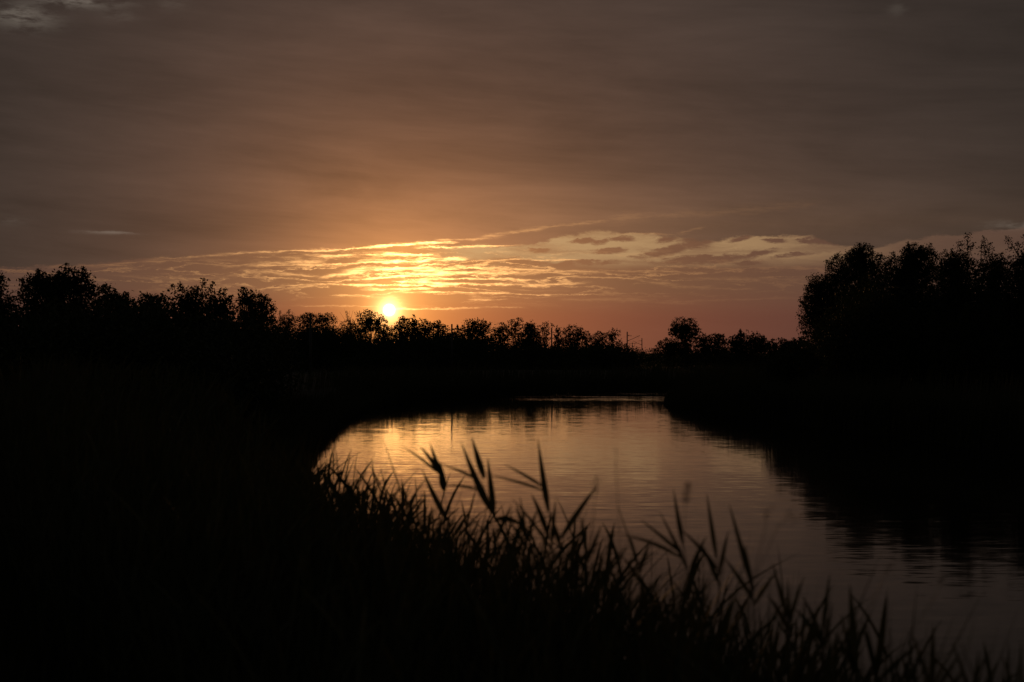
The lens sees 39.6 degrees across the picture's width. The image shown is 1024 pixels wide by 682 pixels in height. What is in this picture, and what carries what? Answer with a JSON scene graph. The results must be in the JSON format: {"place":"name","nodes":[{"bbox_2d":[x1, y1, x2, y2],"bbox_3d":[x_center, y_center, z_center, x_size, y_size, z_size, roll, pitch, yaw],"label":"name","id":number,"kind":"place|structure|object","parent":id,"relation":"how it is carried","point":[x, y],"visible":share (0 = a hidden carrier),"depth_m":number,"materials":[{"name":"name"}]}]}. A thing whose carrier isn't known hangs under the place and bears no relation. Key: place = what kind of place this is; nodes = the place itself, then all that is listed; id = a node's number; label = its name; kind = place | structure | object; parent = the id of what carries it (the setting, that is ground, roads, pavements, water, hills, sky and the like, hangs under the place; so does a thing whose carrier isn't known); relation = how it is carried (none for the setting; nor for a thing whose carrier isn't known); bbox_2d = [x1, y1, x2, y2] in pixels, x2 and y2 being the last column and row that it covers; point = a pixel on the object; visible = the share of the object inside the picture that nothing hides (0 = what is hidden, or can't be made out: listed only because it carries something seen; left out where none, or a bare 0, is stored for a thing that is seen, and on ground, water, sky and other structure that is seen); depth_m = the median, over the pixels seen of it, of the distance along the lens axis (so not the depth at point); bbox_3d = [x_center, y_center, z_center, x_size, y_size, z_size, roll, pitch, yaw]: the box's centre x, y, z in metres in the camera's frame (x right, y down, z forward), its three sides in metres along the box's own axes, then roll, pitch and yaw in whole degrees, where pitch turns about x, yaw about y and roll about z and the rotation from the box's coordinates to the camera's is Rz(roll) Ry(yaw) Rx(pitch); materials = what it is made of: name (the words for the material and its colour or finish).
{"place":"outdoors","nodes":[
{"label":"outdoors","id":0,"kind":"place"},
{"bbox_2d":[339,332,622,341],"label":"overhead wire","id":1,"kind":"object","parent":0,"point":[468,338],"visible":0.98,"depth_m":196.91,"materials":[{"name":"metal"}]},
{"bbox_2d":[0,353,1022,681],"bbox_3d":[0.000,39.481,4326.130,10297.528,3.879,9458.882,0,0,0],"label":"ground","id":2,"kind":"structure","parent":0,"point":[492,389],"depth_m":144.26,"materials":[{"name":"soil"}]},
{"bbox_2d":[0,270,24,344],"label":"deciduous tree","id":3,"kind":"object","parent":2,"relation":"on","point":[9,306],"visible":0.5,"depth_m":62.36,"materials":[{"name":"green plant"}]},
{"bbox_2d":[12,263,106,345],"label":"deciduous tree","id":4,"kind":"object","parent":2,"relation":"on","point":[59,284],"visible":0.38,"depth_m":69.41,"materials":[{"name":"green plant"}]},
{"bbox_2d":[0,538,142,681],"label":"meadow grass","id":5,"kind":"structure","parent":2,"relation":"on","point":[19,656],"depth_m":8.77,"materials":[{"name":"plant"}]},
{"bbox_2d":[88,282,138,323],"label":"shrub","id":6,"kind":"object","parent":2,"relation":"on","point":[103,288],"visible":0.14,"depth_m":71.63,"materials":[{"name":"green plant"}]},
{"bbox_2d":[131,292,171,314],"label":"deciduous tree","id":7,"kind":"object","parent":2,"relation":"on","point":[148,297],"visible":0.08,"depth_m":87.90,"materials":[{"name":"green plant"}]},
{"bbox_2d":[0,289,310,431],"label":"undergrowth","id":8,"kind":"object","parent":2,"relation":"on","point":[251,357],"visible":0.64,"depth_m":52.91,"materials":[{"name":"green plant"}]},
{"bbox_2d":[0,379,351,455],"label":"meadow grass","id":9,"kind":"structure","parent":2,"relation":"on","point":[295,399],"depth_m":72.81,"materials":[{"name":"plant"}]},
{"bbox_2d":[162,278,242,359],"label":"shrub","id":10,"kind":"object","parent":2,"relation":"on","point":[215,308],"visible":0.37,"depth_m":65.83,"materials":[{"name":"green plant"}]},
{"bbox_2d":[234,286,287,383],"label":"deciduous tree","id":11,"kind":"object","parent":2,"relation":"on","point":[245,299],"visible":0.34,"depth_m":81.81,"materials":[{"name":"green plant"}]},
{"bbox_2d":[276,309,301,342],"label":"deciduous tree","id":12,"kind":"object","parent":2,"relation":"on","point":[283,319],"visible":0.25,"depth_m":239.75,"materials":[{"name":"green plant"}]},
{"bbox_2d":[293,312,341,337],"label":"deciduous tree","id":13,"kind":"object","parent":2,"relation":"on","point":[325,319],"visible":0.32,"depth_m":249.46,"materials":[{"name":"green plant"}]},
{"bbox_2d":[309,313,333,375],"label":"catenary mast","id":14,"kind":"object","parent":2,"relation":"on","point":[310,342],"visible":0.96,"depth_m":149.94,"materials":[{"name":"metal"}]},
{"bbox_2d":[326,447,357,547],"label":"reed","id":15,"kind":"object","parent":2,"relation":"on","point":[338,495],"visible":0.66,"depth_m":8.98,"materials":[{"name":"green plant"}]},
{"bbox_2d":[325,463,370,557],"bbox_3d":[-1.041,2.142,9.020,0.260,2.751,0.190,0,-1,-33],"label":"reed","id":16,"kind":"object","parent":2,"relation":"on","point":[340,478],"visible":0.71,"depth_m":9.00,"materials":[{"name":"green plant"}]},
{"bbox_2d":[335,312,363,343],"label":"shrub","id":17,"kind":"object","parent":2,"relation":"on","point":[349,322],"visible":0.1,"depth_m":252.05,"materials":[{"name":"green plant"}]},
{"bbox_2d":[352,309,390,343],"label":"deciduous tree","id":18,"kind":"object","parent":2,"relation":"on","point":[369,322],"visible":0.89,"depth_m":255.53,"materials":[{"name":"green plant"}]},
{"bbox_2d":[235,382,508,478],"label":"reed bed","id":19,"kind":"object","parent":2,"relation":"on","point":[329,421],"visible":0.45,"depth_m":75.73,"materials":[{"name":"green plant"}]},
{"bbox_2d":[372,324,398,343],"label":"deciduous tree","id":20,"kind":"object","parent":2,"relation":"on","point":[391,328],"visible":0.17,"depth_m":257.82,"materials":[{"name":"green plant"}]},
{"bbox_2d":[391,316,409,344],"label":"deciduous tree","id":21,"kind":"object","parent":2,"relation":"on","point":[401,324],"visible":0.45,"depth_m":255.48,"materials":[{"name":"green plant"}]},
{"bbox_2d":[384,442,426,563],"bbox_3d":[-0.612,2.022,8.182,0.238,2.901,0.198,0,0,0],"label":"reed","id":22,"kind":"object","parent":2,"relation":"on","point":[404,513],"visible":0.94,"depth_m":8.19,"materials":[{"name":"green plant"}]},
{"bbox_2d":[405,314,424,346],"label":"tree","id":23,"kind":"object","parent":2,"relation":"on","point":[413,326],"visible":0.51,"depth_m":253.87,"materials":[{"name":"green plant"}]},
{"bbox_2d":[417,318,435,341],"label":"deciduous tree","id":24,"kind":"object","parent":2,"relation":"on","point":[427,329],"visible":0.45,"depth_m":255.60,"materials":[{"name":"green plant"}]},
{"bbox_2d":[404,444,473,608],"bbox_3d":[-0.412,1.992,7.582,0.380,2.880,0.169,0,-1,26],"label":"reed","id":25,"kind":"object","parent":2,"relation":"on","point":[435,465],"visible":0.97,"depth_m":7.59,"materials":[{"name":"green plant"}]},
{"bbox_2d":[430,320,449,339],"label":"deciduous tree","id":26,"kind":"object","parent":2,"relation":"on","point":[439,328],"visible":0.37,"depth_m":253.82,"materials":[{"name":"green plant"}]},
{"bbox_2d":[268,321,639,369],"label":"undergrowth","id":27,"kind":"object","parent":2,"relation":"on","point":[342,340],"visible":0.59,"depth_m":229.60,"materials":[{"name":"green plant"}]},
{"bbox_2d":[442,324,465,341],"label":"deciduous tree","id":28,"kind":"object","parent":2,"relation":"on","point":[455,333],"visible":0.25,"depth_m":242.58,"materials":[{"name":"green plant"}]},
{"bbox_2d":[451,324,469,369],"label":"catenary mast","id":29,"kind":"object","parent":2,"relation":"on","point":[452,329],"visible":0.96,"depth_m":196.91,"materials":[{"name":"metal"}]},
{"bbox_2d":[460,317,494,347],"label":"deciduous tree","id":30,"kind":"object","parent":2,"relation":"on","point":[476,325],"visible":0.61,"depth_m":244.24,"materials":[{"name":"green plant"}]},
{"bbox_2d":[442,438,518,598],"bbox_3d":[-0.139,1.897,6.754,0.413,2.892,0.136,0,0,0],"label":"reed","id":31,"kind":"object","parent":2,"relation":"on","point":[490,503],"visible":0.93,"depth_m":6.78,"materials":[{"name":"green plant"}]},
{"bbox_2d":[490,322,513,349],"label":"deciduous tree","id":32,"kind":"object","parent":2,"relation":"on","point":[504,337],"visible":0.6,"depth_m":249.56,"materials":[{"name":"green plant"}]},
{"bbox_2d":[0,346,1023,681],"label":"reed bed","id":33,"kind":"object","parent":2,"relation":"on","point":[114,650],"visible":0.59,"depth_m":7.21,"materials":[{"name":"green plant"}]},
{"bbox_2d":[506,317,524,345],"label":"deciduous tree","id":34,"kind":"object","parent":2,"relation":"on","point":[515,325],"visible":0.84,"depth_m":261.74,"materials":[{"name":"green plant"}]},
{"bbox_2d":[489,437,555,586],"bbox_3d":[0.051,1.934,6.592,0.286,2.986,0.138,0,-1,30],"label":"reed","id":35,"kind":"object","parent":2,"relation":"on","point":[544,489],"visible":0.84,"depth_m":6.58,"materials":[{"name":"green plant"}]},
{"bbox_2d":[509,499,537,660],"bbox_3d":[0.053,2.010,6.370,0.070,2.604,0.220,0,-1,-26],"label":"reed","id":36,"kind":"object","parent":2,"relation":"on","point":[527,535],"visible":0.89,"depth_m":6.39,"materials":[{"name":"green plant"}]},
{"bbox_2d":[511,321,547,349],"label":"deciduous tree","id":37,"kind":"object","parent":2,"relation":"on","point":[531,332],"visible":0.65,"depth_m":239.23,"materials":[{"name":"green plant"}]},
{"bbox_2d":[535,321,554,345],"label":"deciduous tree","id":38,"kind":"object","parent":2,"relation":"on","point":[544,337],"visible":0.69,"depth_m":261.53,"materials":[{"name":"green plant"}]},
{"bbox_2d":[553,325,562,348],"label":"poplar tree","id":39,"kind":"object","parent":2,"relation":"on","point":[556,341],"visible":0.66,"depth_m":259.93,"materials":[{"name":"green plant"}]},
{"bbox_2d":[551,328,566,345],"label":"catenary mast","id":40,"kind":"object","parent":2,"relation":"on","point":[554,337],"visible":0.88,"depth_m":239.93,"materials":[{"name":"metal"}]},
{"bbox_2d":[338,321,631,336],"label":"overhead wire","id":41,"kind":"object","parent":40,"relation":"attached to","point":[457,330],"visible":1,"depth_m":195.42,"materials":[{"name":"metal"}]},
{"bbox_2d":[559,323,586,349],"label":"deciduous tree","id":42,"kind":"object","parent":2,"relation":"on","point":[571,339],"visible":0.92,"depth_m":257.11,"materials":[{"name":"green plant"}]},
{"bbox_2d":[549,485,597,644],"bbox_3d":[0.260,2.005,6.301,0.306,2.718,0.042,0,-1,-43],"label":"reed","id":43,"kind":"object","parent":2,"relation":"on","point":[573,519],"visible":0.83,"depth_m":6.32,"materials":[{"name":"green plant"}]},
{"bbox_2d":[570,516,601,579],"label":"reed","id":44,"kind":"object","parent":2,"relation":"on","point":[579,557],"visible":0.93,"depth_m":6.19,"materials":[{"name":"green plant"}]},
{"bbox_2d":[581,330,593,346],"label":"deciduous tree","id":45,"kind":"object","parent":2,"relation":"on","point":[588,339],"visible":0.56,"depth_m":261.90,"materials":[{"name":"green plant"}]},
{"bbox_2d":[587,473,601,681],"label":"grass stalk","id":46,"kind":"object","parent":2,"relation":"on","point":[596,490],"depth_m":4.39,"materials":[{"name":"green plant"}]},
{"bbox_2d":[586,331,607,346],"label":"deciduous tree","id":47,"kind":"object","parent":2,"relation":"on","point":[601,339],"visible":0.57,"depth_m":261.44,"materials":[{"name":"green plant"}]},
{"bbox_2d":[602,327,622,347],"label":"deciduous tree","id":48,"kind":"object","parent":2,"relation":"on","point":[611,338],"visible":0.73,"depth_m":261.54,"materials":[{"name":"green plant"}]},
{"bbox_2d":[618,507,649,633],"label":"reed","id":49,"kind":"object","parent":2,"relation":"on","point":[633,571],"visible":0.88,"depth_m":5.99,"materials":[{"name":"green plant"}]},
{"bbox_2d":[509,344,778,358],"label":"distant wood","id":50,"kind":"object","parent":2,"relation":"on","point":[659,352],"visible":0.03,"depth_m":683.38,"materials":[{"name":"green plant"}]},
{"bbox_2d":[622,489,706,632],"bbox_3d":[0.625,2.069,5.848,0.358,2.913,0.118,0,0,11],"label":"reed","id":51,"kind":"object","parent":2,"relation":"on","point":[675,546],"visible":0.91,"depth_m":5.89,"materials":[{"name":"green plant"}]},
{"bbox_2d":[653,337,690,366],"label":"shrub","id":52,"kind":"object","parent":2,"relation":"on","point":[668,347],"visible":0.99,"depth_m":224.42,"materials":[{"name":"green plant"}]},
{"bbox_2d":[668,316,701,367],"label":"deciduous tree","id":53,"kind":"object","parent":2,"relation":"on","point":[688,330],"visible":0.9,"depth_m":234.22,"materials":[{"name":"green plant"}]},
{"bbox_2d":[681,496,728,681],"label":"reed","id":54,"kind":"object","parent":2,"relation":"on","point":[703,551],"visible":0.98,"depth_m":5.79,"materials":[{"name":"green plant"}]},
{"bbox_2d":[687,332,729,361],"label":"deciduous tree","id":55,"kind":"object","parent":2,"relation":"on","point":[711,345],"visible":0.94,"depth_m":229.71,"materials":[{"name":"green plant"}]},
{"bbox_2d":[726,328,771,368],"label":"shrub","id":56,"kind":"object","parent":2,"relation":"on","point":[752,344],"visible":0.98,"depth_m":213.81,"materials":[{"name":"green plant"}]},
{"bbox_2d":[724,504,777,681],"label":"reed","id":57,"kind":"object","parent":2,"relation":"on","point":[746,564],"visible":0.92,"depth_m":5.59,"materials":[{"name":"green plant"}]},
{"bbox_2d":[740,504,774,681],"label":"grass stalk","id":58,"kind":"object","parent":2,"relation":"on","point":[764,516],"depth_m":4.19,"materials":[{"name":"green plant"}]},
{"bbox_2d":[742,508,797,681],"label":"grass stalk","id":59,"kind":"object","parent":2,"relation":"on","point":[754,586],"depth_m":3.99,"materials":[{"name":"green plant"}]},
{"bbox_2d":[767,563,803,681],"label":"reed","id":60,"kind":"object","parent":2,"relation":"on","point":[788,613],"visible":0.96,"depth_m":5.48,"materials":[{"name":"green plant"}]},
{"bbox_2d":[764,337,807,360],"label":"shrub","id":61,"kind":"object","parent":2,"relation":"on","point":[781,342],"visible":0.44,"depth_m":198.91,"materials":[{"name":"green plant"}]},
{"bbox_2d":[760,338,828,395],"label":"shrub","id":62,"kind":"object","parent":2,"relation":"on","point":[788,366],"visible":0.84,"depth_m":87.61,"materials":[{"name":"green plant"}]},
{"bbox_2d":[794,574,832,668],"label":"reed","id":63,"kind":"object","parent":2,"relation":"on","point":[816,630],"visible":0.92,"depth_m":5.32,"materials":[{"name":"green plant"}]},
{"bbox_2d":[795,252,855,383],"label":"willow tree","id":64,"kind":"object","parent":2,"relation":"on","point":[813,302],"visible":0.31,"depth_m":123.54,"materials":[{"name":"green plant"}]},
{"bbox_2d":[664,361,1023,454],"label":"reed bed","id":65,"kind":"object","parent":2,"relation":"on","point":[749,394],"visible":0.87,"depth_m":71.45,"materials":[{"name":"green plant"}]},
{"bbox_2d":[832,585,858,677],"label":"reed","id":66,"kind":"object","parent":2,"relation":"on","point":[851,657],"visible":0.77,"depth_m":5.12,"materials":[{"name":"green plant"}]},
{"bbox_2d":[824,242,887,378],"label":"willow tree","id":67,"kind":"object","parent":2,"relation":"on","point":[860,265],"visible":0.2,"depth_m":117.32,"materials":[{"name":"green plant"}]},
{"bbox_2d":[838,563,891,680],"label":"grass stalk","id":68,"kind":"object","parent":2,"relation":"on","point":[863,617],"depth_m":4.29,"materials":[{"name":"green plant"}]},
{"bbox_2d":[866,595,921,681],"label":"reed","id":69,"kind":"object","parent":2,"relation":"on","point":[876,663],"visible":0.94,"depth_m":4.95,"materials":[{"name":"green plant"}]},
{"bbox_2d":[861,241,947,389],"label":"willow tree","id":70,"kind":"object","parent":2,"relation":"on","point":[918,258],"visible":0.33,"depth_m":109.33,"materials":[{"name":"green plant"}]},
{"bbox_2d":[794,266,1023,393],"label":"undergrowth","id":71,"kind":"object","parent":2,"relation":"on","point":[873,328],"visible":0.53,"depth_m":99.29,"materials":[{"name":"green plant"}]},
{"bbox_2d":[892,573,944,681],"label":"grass stalk","id":72,"kind":"object","parent":2,"relation":"on","point":[917,622],"depth_m":3.89,"materials":[{"name":"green plant"}]},
{"bbox_2d":[911,624,960,681],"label":"reed","id":73,"kind":"object","parent":2,"relation":"on","point":[932,666],"visible":0.93,"depth_m":4.77,"materials":[{"name":"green plant"}]},
{"bbox_2d":[922,232,1012,394],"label":"willow tree","id":74,"kind":"object","parent":2,"relation":"on","point":[966,331],"visible":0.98,"depth_m":94.02,"materials":[{"name":"green plant"}]},
{"bbox_2d":[952,641,999,681],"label":"reed","id":75,"kind":"object","parent":2,"relation":"on","point":[964,676],"visible":0.92,"depth_m":4.71,"materials":[{"name":"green plant"}]},
{"bbox_2d":[966,235,1015,392],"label":"willow tree","id":76,"kind":"object","parent":2,"relation":"on","point":[992,266],"visible":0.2,"depth_m":103.51,"materials":[{"name":"green plant"}]},
{"bbox_2d":[988,234,1023,392],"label":"willow tree","id":77,"kind":"object","parent":2,"relation":"on","point":[1017,272],"visible":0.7,"depth_m":97.68,"materials":[{"name":"green plant"}]},
{"bbox_2d":[1001,643,1022,681],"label":"reed","id":78,"kind":"object","parent":2,"relation":"on","point":[1020,673],"visible":1,"depth_m":4.64,"materials":[{"name":"green plant"}]},
{"bbox_2d":[0,0,1023,352],"label":"sky","id":79,"kind":"structure","parent":0,"point":[633,167],"materials":[{"name":"orange"}]},
{"bbox_2d":[613,448,622,681],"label":"grass stalk","id":80,"kind":"object","parent":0,"point":[620,567],"depth_m":4.59,"materials":[{"name":"green plant"}]},
{"bbox_2d":[291,390,1023,681],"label":"river water","id":81,"kind":"structure","parent":0,"point":[925,514],"depth_m":39.60,"materials":[{"name":"black liquid"}]},
{"bbox_2d":[679,482,691,681],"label":"grass stalk","id":82,"kind":"object","parent":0,"point":[685,495],"depth_m":3.59,"materials":[{"name":"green plant"}]}
]}

